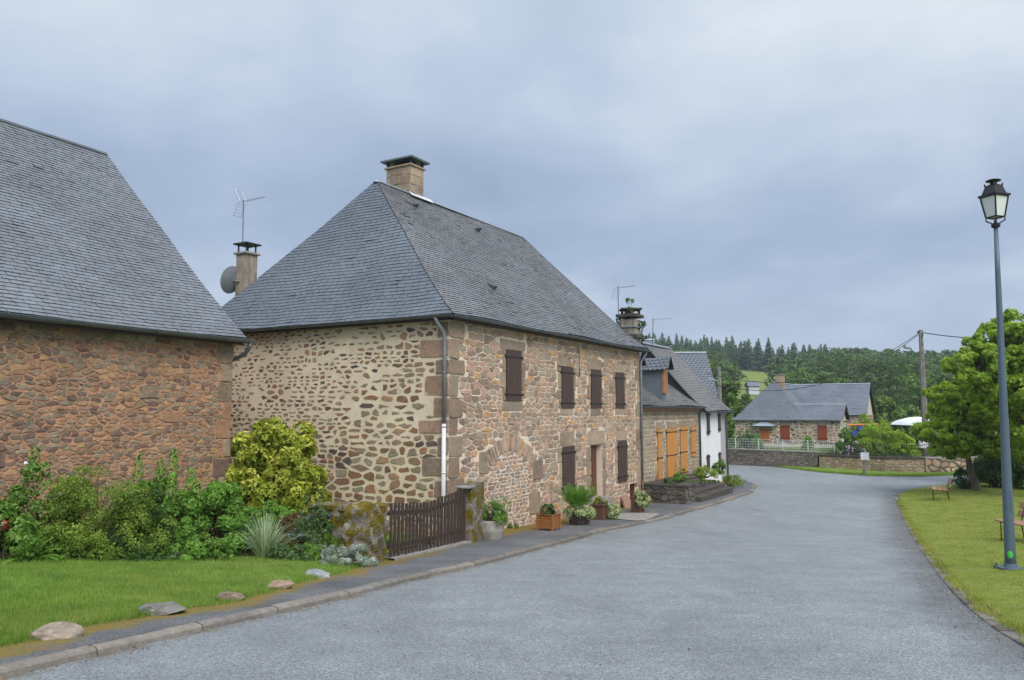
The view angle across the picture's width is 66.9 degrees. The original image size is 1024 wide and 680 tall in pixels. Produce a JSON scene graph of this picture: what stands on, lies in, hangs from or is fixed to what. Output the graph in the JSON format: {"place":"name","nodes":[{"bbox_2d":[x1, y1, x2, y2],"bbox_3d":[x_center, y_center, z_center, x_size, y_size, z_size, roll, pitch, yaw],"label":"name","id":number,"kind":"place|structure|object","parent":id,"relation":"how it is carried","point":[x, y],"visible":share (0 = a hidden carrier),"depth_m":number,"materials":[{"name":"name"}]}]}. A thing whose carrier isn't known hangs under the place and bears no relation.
{"place":"outdoors","nodes":[
{"label":"outdoors","id":0,"kind":"place"},
{"bbox_2d":[0,533,418,646],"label":"lawn","id":1,"kind":"structure","parent":0,"point":[217,569],"depth_m":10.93,"materials":[{"name":"green plant"}]},
{"bbox_2d":[28,621,84,639],"bbox_3d":[-4.465,2.875,7.628,0.487,0.163,0.355,1,-5,-16],"label":"boulder","id":2,"kind":"object","parent":1,"relation":"on","point":[57,630],"visible":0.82,"depth_m":7.54,"materials":[{"name":"stone"}]},
{"bbox_2d":[74,536,123,560],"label":"edging plant","id":3,"kind":"object","parent":1,"relation":"on","point":[116,554],"visible":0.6,"depth_m":12.48,"materials":[{"name":"green plant"}]},
{"bbox_2d":[1,543,279,556],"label":"flower bed","id":4,"kind":"object","parent":1,"relation":"on","point":[249,552],"visible":0.01,"depth_m":14.12,"materials":[{"name":"soil"}]},
{"bbox_2d":[0,499,48,561],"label":"peony","id":5,"kind":"object","parent":4,"relation":"on","point":[23,530],"visible":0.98,"depth_m":11.95,"materials":[{"name":"green plant"}]},
{"bbox_2d":[4,446,72,552],"bbox_3d":[-7.996,2.732,12.902,1.239,1.942,1.185,-5,-7,43],"label":"tall flowering shrub","id":6,"kind":"object","parent":4,"relation":"on","point":[18,493],"visible":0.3,"depth_m":12.86,"materials":[{"name":"green plant"}]},
{"bbox_2d":[37,533,87,560],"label":"edging plant","id":7,"kind":"object","parent":4,"relation":"on","point":[66,555],"visible":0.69,"depth_m":12.30,"materials":[{"name":"green plant"}]},
{"bbox_2d":[29,463,179,561],"bbox_3d":[-6.979,2.952,13.050,2.650,1.711,1.824,0,-5,0],"label":"azalea shrub","id":8,"kind":"object","parent":4,"relation":"on","point":[85,531],"visible":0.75,"depth_m":12.76,"materials":[{"name":"green plant"}]},
{"bbox_2d":[96,542,149,560],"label":"leafy plant","id":9,"kind":"object","parent":4,"relation":"on","point":[127,556],"visible":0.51,"depth_m":12.63,"materials":[{"name":"green plant"}]},
{"bbox_2d":[118,536,164,561],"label":"edging plant","id":10,"kind":"object","parent":4,"relation":"on","point":[159,556],"visible":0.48,"depth_m":12.79,"materials":[{"name":"green plant"}]},
{"bbox_2d":[108,487,178,559],"bbox_3d":[-6.339,3.196,13.308,1.222,1.301,1.194,2,-6,-24],"label":"leafy shrub","id":11,"kind":"object","parent":4,"relation":"on","point":[156,513],"visible":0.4,"depth_m":13.31,"materials":[{"name":"green plant"}]},
{"bbox_2d":[131,449,181,539],"bbox_3d":[-6.721,3.034,14.649,1.255,1.946,1.150,0,-5,0],"label":"tall perennial","id":12,"kind":"object","parent":4,"relation":"on","point":[157,481],"visible":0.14,"depth_m":14.57,"materials":[{"name":"green plant"}]},
{"bbox_2d":[156,467,203,546],"bbox_3d":[-5.990,3.161,14.111,0.944,1.680,1.001,2,-6,-25],"label":"tall perennial","id":13,"kind":"object","parent":4,"relation":"on","point":[191,501],"visible":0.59,"depth_m":14.01,"materials":[{"name":"green plant"}]},
{"bbox_2d":[181,532,215,554],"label":"leafy plant","id":14,"kind":"object","parent":4,"relation":"on","point":[202,537],"visible":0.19,"depth_m":13.71,"materials":[{"name":"green plant"}]},
{"bbox_2d":[177,480,272,554],"bbox_3d":[-5.594,3.355,14.548,2.041,1.449,1.562,0,-5,0],"label":"rounded shrub","id":15,"kind":"object","parent":4,"relation":"on","point":[223,511],"visible":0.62,"depth_m":14.30,"materials":[{"name":"green plant"}]},
{"bbox_2d":[225,506,302,557],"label":"ornamental grass","id":16,"kind":"object","parent":4,"relation":"on","point":[265,541],"depth_m":13.95,"materials":[{"name":"green plant"}]},
{"bbox_2d":[254,499,298,541],"bbox_3d":[-4.840,3.764,15.695,1.326,1.046,0.980,0,-5,0],"label":"rounded shrub","id":17,"kind":"object","parent":4,"relation":"on","point":[270,508],"visible":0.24,"depth_m":15.72,"materials":[{"name":"green plant"}]},
{"bbox_2d":[273,511,312,546],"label":"rusty leaved plant","id":18,"kind":"object","parent":4,"relation":"on","point":[287,521],"visible":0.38,"depth_m":14.88,"materials":[{"name":"orange plant"}]},
{"bbox_2d":[285,488,334,552],"bbox_3d":[-3.785,3.502,14.665,1.046,1.403,0.867,0,-5,0],"label":"flowering perennial","id":19,"kind":"object","parent":4,"relation":"on","point":[305,529],"visible":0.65,"depth_m":14.61,"materials":[{"name":"green plant"}]},
{"bbox_2d":[311,519,340,552],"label":"narrow leaved plant","id":20,"kind":"object","parent":4,"relation":"on","point":[326,535],"visible":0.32,"depth_m":14.62,"materials":[{"name":"green plant"}]},
{"bbox_2d":[138,601,186,615],"bbox_3d":[-4.036,3.118,8.955,0.538,0.158,0.376,1,-5,-14],"label":"boulder","id":21,"kind":"object","parent":1,"relation":"on","point":[166,608],"visible":0.84,"depth_m":8.86,"materials":[{"name":"stone"}]},
{"bbox_2d":[166,540,208,560],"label":"edging plant","id":22,"kind":"object","parent":1,"relation":"on","point":[198,550],"visible":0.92,"depth_m":13.06,"materials":[{"name":"green plant"}]},
{"bbox_2d":[193,537,234,560],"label":"edging plant","id":23,"kind":"object","parent":1,"relation":"on","point":[218,547],"visible":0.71,"depth_m":13.30,"materials":[{"name":"green plant"}]},
{"bbox_2d":[216,591,244,600],"bbox_3d":[-3.612,3.300,9.898,0.363,0.175,0.228,-1,-5,8],"label":"boulder","id":24,"kind":"object","parent":1,"relation":"on","point":[229,595],"visible":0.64,"depth_m":9.84,"materials":[{"name":"stone"}]},
{"bbox_2d":[224,416,332,529],"bbox_3d":[-6.204,3.607,20.368,3.094,3.272,2.743,0,-5,0],"label":"variegated laurel","id":25,"kind":"object","parent":1,"relation":"on","point":[278,453],"visible":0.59,"depth_m":19.82,"materials":[{"name":"yellow plant"}]},
{"bbox_2d":[268,579,293,588],"bbox_3d":[-3.302,3.495,10.992,0.459,0.190,0.309,0,-5,3],"label":"boulder","id":26,"kind":"object","parent":1,"relation":"on","point":[284,584],"visible":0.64,"depth_m":10.93,"materials":[{"name":"stone"}]},
{"bbox_2d":[266,542,310,560],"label":"edging plant","id":27,"kind":"object","parent":1,"relation":"on","point":[299,548],"visible":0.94,"depth_m":13.78,"materials":[{"name":"green plant"}]},
{"bbox_2d":[290,542,326,560],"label":"edging plant","id":28,"kind":"object","parent":1,"relation":"on","point":[314,550],"visible":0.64,"depth_m":13.95,"materials":[{"name":"green plant"}]},
{"bbox_2d":[307,502,350,554],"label":"garden wall","id":29,"kind":"structure","parent":1,"relation":"on","point":[336,510],"depth_m":14.69,"materials":[{"name":"stone"}]},
{"bbox_2d":[317,543,378,566],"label":"silver ground cover","id":30,"kind":"object","parent":1,"relation":"on","point":[344,553],"visible":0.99,"depth_m":13.68,"materials":[{"name":"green plant"}]},
{"bbox_2d":[0,479,753,664],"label":"pavement","id":31,"kind":"structure","parent":0,"point":[514,538],"depth_m":11.93,"materials":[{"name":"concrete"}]},
{"bbox_2d":[341,501,389,564],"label":"mossy gate pier","id":32,"kind":"structure","parent":31,"relation":"on","point":[367,524],"depth_m":14.07,"materials":[{"name":"stone"}]},
{"bbox_2d":[384,540,471,560],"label":"gate sill","id":33,"kind":"structure","parent":31,"relation":"on","point":[425,551],"depth_m":16.06,"materials":[{"name":"concrete"}]},
{"bbox_2d":[387,501,428,556],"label":"picket gate","id":34,"kind":"structure","parent":33,"relation":"on","point":[396,513],"depth_m":15.40,"materials":[{"name":"brown wood"}]},
{"bbox_2d":[455,481,484,541],"bbox_3d":[-1.022,4.227,18.581,0.440,1.589,1.114,-2,-5,18],"label":"stone gate post","id":35,"kind":"object","parent":31,"relation":"on","point":[475,503],"visible":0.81,"depth_m":18.41,"materials":[{"name":"stone"}]},
{"bbox_2d":[428,488,465,547],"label":"picket gate","id":36,"kind":"structure","parent":35,"relation":"attached to","point":[452,531],"depth_m":17.22,"materials":[{"name":"brown wood"}]},
{"bbox_2d":[482,518,503,539],"bbox_3d":[-0.525,4.662,19.125,0.660,0.460,0.660,0,-5,0],"label":"stone trough","id":37,"kind":"object","parent":31,"relation":"on","point":[491,530],"visible":0.6,"depth_m":18.84,"materials":[{"name":"stone"}]},
{"bbox_2d":[483,493,511,526],"bbox_3d":[-0.441,4.198,19.153,0.901,0.828,0.792,0,-5,0],"label":"catmint","id":38,"kind":"object","parent":37,"relation":"in","point":[498,512],"visible":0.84,"depth_m":19.11,"materials":[{"name":"green plant"}]},
{"bbox_2d":[536,512,560,530],"bbox_3d":[1.025,5.062,21.628,0.520,0.441,0.520,-3,-6,30],"label":"wooden planter","id":39,"kind":"object","parent":31,"relation":"on","point":[542,522],"visible":0.88,"depth_m":21.48,"materials":[{"name":"brown wood"}]},
{"bbox_2d":[569,510,589,524],"bbox_3d":[2.028,5.344,23.362,0.760,0.410,0.723,0,-5,0],"label":"dark tub","id":40,"kind":"object","parent":31,"relation":"on","point":[574,520],"visible":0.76,"depth_m":23.09,"materials":[{"name":"black plastic"}]},
{"bbox_2d":[554,483,597,509],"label":"fern","id":41,"kind":"object","parent":40,"relation":"in","point":[579,497],"visible":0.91,"depth_m":23.23,"materials":[{"name":"green plant"}]},
{"bbox_2d":[562,504,595,519],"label":"variegated ivy","id":42,"kind":"object","parent":40,"relation":"in","point":[590,511],"visible":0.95,"depth_m":23.04,"materials":[{"name":"green plant"}]},
{"bbox_2d":[590,503,607,519],"bbox_3d":[2.841,5.534,25.027,0.460,0.480,0.460,-3,-6,30],"label":"square planter","id":43,"kind":"object","parent":31,"relation":"on","point":[601,510],"visible":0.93,"depth_m":24.85,"materials":[{"name":"brown ceramic"}]},
{"bbox_2d":[607,503,620,519],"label":"variegated ivy","id":44,"kind":"object","parent":31,"relation":"on","point":[612,515],"visible":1,"depth_m":24.89,"materials":[{"name":"green plant"}]},
{"bbox_2d":[629,496,645,511],"bbox_3d":[4.470,5.837,27.573,0.440,0.520,0.440,-3,-6,30],"label":"square planter","id":45,"kind":"object","parent":31,"relation":"on","point":[635,507],"visible":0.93,"depth_m":27.44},
{"bbox_2d":[633,489,651,509],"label":"variegated ivy","id":46,"kind":"object","parent":45,"relation":"in","point":[643,504],"visible":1,"depth_m":27.33,"materials":[{"name":"green plant"}]},
{"bbox_2d":[617,513,671,520],"bbox_3d":[4.251,5.872,25.631,2.356,0.169,2.547,0,-5,0],"label":"paved crossing","id":47,"kind":"object","parent":31,"relation":"on","point":[636,516],"visible":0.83,"depth_m":25.71,"materials":[{"name":"concrete"}]},
{"bbox_2d":[644,474,732,503],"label":"stone terrace","id":48,"kind":"structure","parent":31,"relation":"on","point":[661,491],"depth_m":31.21,"materials":[{"name":"grey stone"}]},
{"bbox_2d":[692,465,718,478],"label":"terrace plant","id":49,"kind":"object","parent":48,"relation":"on","point":[701,469],"visible":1,"depth_m":35.34,"materials":[{"name":"green plant"}]},
{"bbox_2d":[716,474,745,486],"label":"terrace plant","id":50,"kind":"object","parent":48,"relation":"on","point":[733,483],"visible":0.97,"depth_m":37.81,"materials":[{"name":"green plant"}]},
{"bbox_2d":[0,0,1023,355],"label":"sky","id":51,"kind":"structure","parent":0,"point":[787,172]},
{"bbox_2d":[1,464,1023,679],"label":"road","id":52,"kind":"structure","parent":0,"point":[847,606],"depth_m":9.15,"materials":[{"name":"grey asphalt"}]},
{"bbox_2d":[0,512,684,678],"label":"kerb","id":53,"kind":"structure","parent":52,"relation":"on","point":[38,662],"depth_m":8.95,"materials":[{"name":"stone"}]},
{"bbox_2d":[0,508,702,679],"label":"fallen leaves","id":54,"kind":"object","parent":52,"relation":"on","point":[301,610],"visible":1,"depth_m":9.27,"materials":[{"name":"brown plant"}]},
{"bbox_2d":[641,342,734,482],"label":"white house","id":55,"kind":"structure","parent":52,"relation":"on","point":[684,379],"depth_m":41.17,"materials":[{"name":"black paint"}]},
{"bbox_2d":[673,484,755,513],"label":"lowered kerb","id":56,"kind":"structure","parent":52,"relation":"on","point":[752,489],"depth_m":31.43,"materials":[{"name":"concrete"}]},
{"bbox_2d":[886,501,1023,671],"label":"fallen leaves","id":57,"kind":"object","parent":52,"relation":"on","point":[949,592],"visible":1,"depth_m":10.83,"materials":[{"name":"brown plant"}]},
{"bbox_2d":[894,495,1023,645],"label":"lawn kerb","id":58,"kind":"structure","parent":52,"relation":"on","point":[1008,632],"depth_m":9.96,"materials":[{"name":"grey concrete"}]},
{"bbox_2d":[674,352,716,396],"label":"roof","id":59,"kind":"structure","parent":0,"point":[697,364],"depth_m":55.92,"materials":[{"name":"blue stone"}]},
{"bbox_2d":[729,371,775,403],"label":"meadow","id":60,"kind":"structure","parent":0,"point":[760,377],"depth_m":269.86,"materials":[{"name":"green plant"}]},
{"bbox_2d":[744,381,760,394],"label":"hut","id":61,"kind":"object","parent":60,"relation":"on","point":[750,386],"visible":0.79,"depth_m":199.73,"materials":[{"name":"white paint"}]},
{"bbox_2d":[774,466,952,476],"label":"grass verge","id":62,"kind":"object","parent":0,"point":[852,470],"depth_m":48.32,"materials":[{"name":"green plant"}]},
{"bbox_2d":[726,448,819,466],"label":"garden wall","id":63,"kind":"structure","parent":62,"relation":"on","point":[755,457],"depth_m":53.91,"materials":[{"name":"grey stone"}]},
{"bbox_2d":[728,438,834,452],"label":"fence","id":64,"kind":"object","parent":63,"relation":"on","point":[799,448],"visible":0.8,"depth_m":53.70,"materials":[{"name":"white metal"}]},
{"bbox_2d":[835,427,852,451],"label":"garden shrub","id":65,"kind":"object","parent":62,"relation":"on","point":[845,436],"visible":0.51,"depth_m":57.43,"materials":[{"name":"green plant"}]},
{"bbox_2d":[819,454,884,470],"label":"garden wall","id":66,"kind":"structure","parent":62,"relation":"on","point":[875,463],"depth_m":50.13,"materials":[{"name":"stone"}]},
{"bbox_2d":[865,439,885,456],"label":"garden shrub","id":67,"kind":"object","parent":62,"relation":"on","point":[872,446],"visible":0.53,"depth_m":52.32,"materials":[{"name":"green plant"}]},
{"bbox_2d":[856,419,906,454],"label":"garden shrub","id":68,"kind":"object","parent":62,"relation":"on","point":[882,431],"visible":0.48,"depth_m":55.13,"materials":[{"name":"green plant"}]},
{"bbox_2d":[883,456,924,471],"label":"garden wall","id":69,"kind":"structure","parent":62,"relation":"on","point":[905,464],"depth_m":48.21,"materials":[{"name":"stone"}]},
{"bbox_2d":[891,433,922,456],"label":"garden shrub","id":70,"kind":"object","parent":62,"relation":"on","point":[908,439],"visible":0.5,"depth_m":53.30,"materials":[{"name":"green plant"}]},
{"bbox_2d":[892,417,929,435],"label":"garden canopy","id":71,"kind":"object","parent":62,"relation":"on","point":[909,421],"visible":0.42,"depth_m":62.45,"materials":[{"name":"fabric"}]},
{"bbox_2d":[903,330,929,456],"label":"utility pole","id":72,"kind":"object","parent":62,"relation":"on","point":[924,411],"visible":0.69,"depth_m":49.36,"materials":[{"name":"wood"}]},
{"bbox_2d":[924,456,977,471],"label":"garden wall","id":73,"kind":"structure","parent":62,"relation":"on","point":[937,464],"depth_m":48.06,"materials":[{"name":"stone"}]},
{"bbox_2d":[729,369,997,458],"bbox_3d":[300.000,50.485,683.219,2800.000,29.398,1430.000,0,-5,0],"label":"ground","id":74,"kind":"structure","parent":0,"point":[814,449],"depth_m":79.74,"materials":[{"name":"green plant"}]},
{"bbox_2d":[0,118,254,536],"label":"stone barn","id":75,"kind":"structure","parent":74,"relation":"on","point":[120,331],"depth_m":17.78,"materials":[{"name":"stone"}]},
{"bbox_2d":[220,155,649,535],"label":"stone house","id":76,"kind":"structure","parent":74,"relation":"on","point":[411,343],"depth_m":23.07,"materials":[{"name":"stone"}]},
{"bbox_2d":[590,445,596,494],"bbox_3d":[2.794,4.648,27.635,0.065,1.788,0.984,-3,-6,30],"label":"front door","id":77,"kind":"structure","parent":76,"relation":"in","point":[593,447],"depth_m":27.83,"materials":[{"name":"brown wood"}]},
{"bbox_2d":[610,276,706,481],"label":"stone house","id":78,"kind":"structure","parent":74,"relation":"on","point":[671,430],"depth_m":35.19,"materials":[{"name":"stone"}]},
{"bbox_2d":[715,376,741,428],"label":"hillside tree","id":79,"kind":"object","parent":74,"relation":"on","point":[730,394],"visible":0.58,"depth_m":91.15,"materials":[{"name":"green plant"}]},
{"bbox_2d":[640,333,839,371],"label":"conifer wood","id":80,"kind":"object","parent":74,"relation":"on","point":[745,356],"visible":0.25,"depth_m":326.33,"materials":[{"name":"green plant"}]},
{"bbox_2d":[730,393,752,416],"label":"hillside tree","id":81,"kind":"object","parent":74,"relation":"on","point":[745,400],"visible":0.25,"depth_m":99.03,"materials":[{"name":"green plant"}]},
{"bbox_2d":[733,430,759,448],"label":"garden shrub","id":82,"kind":"object","parent":74,"relation":"on","point":[746,437],"visible":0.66,"depth_m":71.29,"materials":[{"name":"green plant"}]},
{"bbox_2d":[784,367,817,383],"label":"hillside tree","id":83,"kind":"object","parent":74,"relation":"on","point":[799,372],"visible":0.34,"depth_m":148.39,"materials":[{"name":"green plant"}]},
{"bbox_2d":[732,374,875,447],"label":"house","id":84,"kind":"structure","parent":74,"relation":"on","point":[823,413],"depth_m":82.17,"materials":[{"name":"stone"}]},
{"bbox_2d":[801,355,843,383],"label":"hillside tree","id":85,"kind":"object","parent":74,"relation":"on","point":[819,365],"visible":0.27,"depth_m":188.07,"materials":[{"name":"green plant"}]},
{"bbox_2d":[807,371,848,383],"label":"hillside tree","id":86,"kind":"object","parent":74,"relation":"on","point":[823,374],"visible":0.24,"depth_m":138.86,"materials":[{"name":"green plant"}]},
{"bbox_2d":[671,347,1023,396],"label":"deciduous wood","id":87,"kind":"object","parent":74,"relation":"on","point":[804,360],"visible":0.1,"depth_m":245.03,"materials":[{"name":"green plant"}]},
{"bbox_2d":[825,353,892,397],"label":"hillside tree","id":88,"kind":"object","parent":74,"relation":"on","point":[846,362],"visible":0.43,"depth_m":168.32,"materials":[{"name":"green plant"}]},
{"bbox_2d":[849,413,871,447],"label":"garden shrub","id":89,"kind":"object","parent":74,"relation":"on","point":[862,421],"visible":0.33,"depth_m":65.45,"materials":[{"name":"green plant"}]},
{"bbox_2d":[873,394,902,437],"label":"hillside tree","id":90,"kind":"object","parent":74,"relation":"on","point":[882,403],"visible":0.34,"depth_m":94.63,"materials":[{"name":"green plant"}]},
{"bbox_2d":[864,353,918,421],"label":"hillside tree","id":91,"kind":"object","parent":74,"relation":"on","point":[875,388],"visible":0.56,"depth_m":148.60,"materials":[{"name":"green plant"}]},
{"bbox_2d":[887,404,921,441],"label":"hillside tree","id":92,"kind":"object","parent":74,"relation":"on","point":[900,412],"visible":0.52,"depth_m":86.63,"materials":[{"name":"green plant"}]},
{"bbox_2d":[877,355,940,400],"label":"hillside tree","id":93,"kind":"object","parent":74,"relation":"on","point":[915,361],"visible":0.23,"depth_m":197.45,"materials":[{"name":"green plant"}]},
{"bbox_2d":[892,364,944,415],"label":"hillside tree","id":94,"kind":"object","parent":74,"relation":"on","point":[899,399],"visible":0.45,"depth_m":124.17,"materials":[{"name":"green plant"}]},
{"bbox_2d":[927,373,957,433],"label":"hillside tree","id":95,"kind":"object","parent":74,"relation":"on","point":[947,377],"visible":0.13,"depth_m":110.34,"materials":[{"name":"green plant"}]},
{"bbox_2d":[896,481,1023,642],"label":"lawn","id":96,"kind":"structure","parent":0,"point":[998,586],"depth_m":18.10,"materials":[{"name":"green plant"}]},
{"bbox_2d":[909,380,1023,490],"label":"broadleaf tree","id":97,"kind":"object","parent":96,"relation":"on","point":[967,441],"visible":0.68,"depth_m":34.55,"materials":[{"name":"green plant"}]},
{"bbox_2d":[951,467,981,488],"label":"hedge shrub","id":98,"kind":"object","parent":96,"relation":"on","point":[963,483],"visible":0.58,"depth_m":35.83,"materials":[{"name":"green plant"}]},
{"bbox_2d":[940,308,1023,463],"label":"broadleaf tree","id":99,"kind":"object","parent":96,"relation":"on","point":[980,352],"visible":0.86,"depth_m":31.36,"materials":[{"name":"green plant"}]},
{"bbox_2d":[973,454,1023,488],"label":"hedge shrub","id":100,"kind":"object","parent":96,"relation":"on","point":[991,466],"visible":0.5,"depth_m":36.77,"materials":[{"name":"green plant"}]},
{"bbox_2d":[978,178,1023,570],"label":"street lamp","id":101,"kind":"object","parent":96,"relation":"on","point":[994,197],"visible":1,"depth_m":13.50,"materials":[{"name":"metal"}]},
{"bbox_2d":[994,502,1023,539],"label":"park bench","id":102,"kind":"object","parent":96,"relation":"on","point":[1018,522],"visible":0.78,"depth_m":18.18,"materials":[{"name":"brown wood"}]},
{"bbox_2d":[1000,458,1023,489],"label":"hedge shrub","id":103,"kind":"object","parent":96,"relation":"on","point":[1014,466],"visible":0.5,"depth_m":35.78,"materials":[{"name":"green plant"}]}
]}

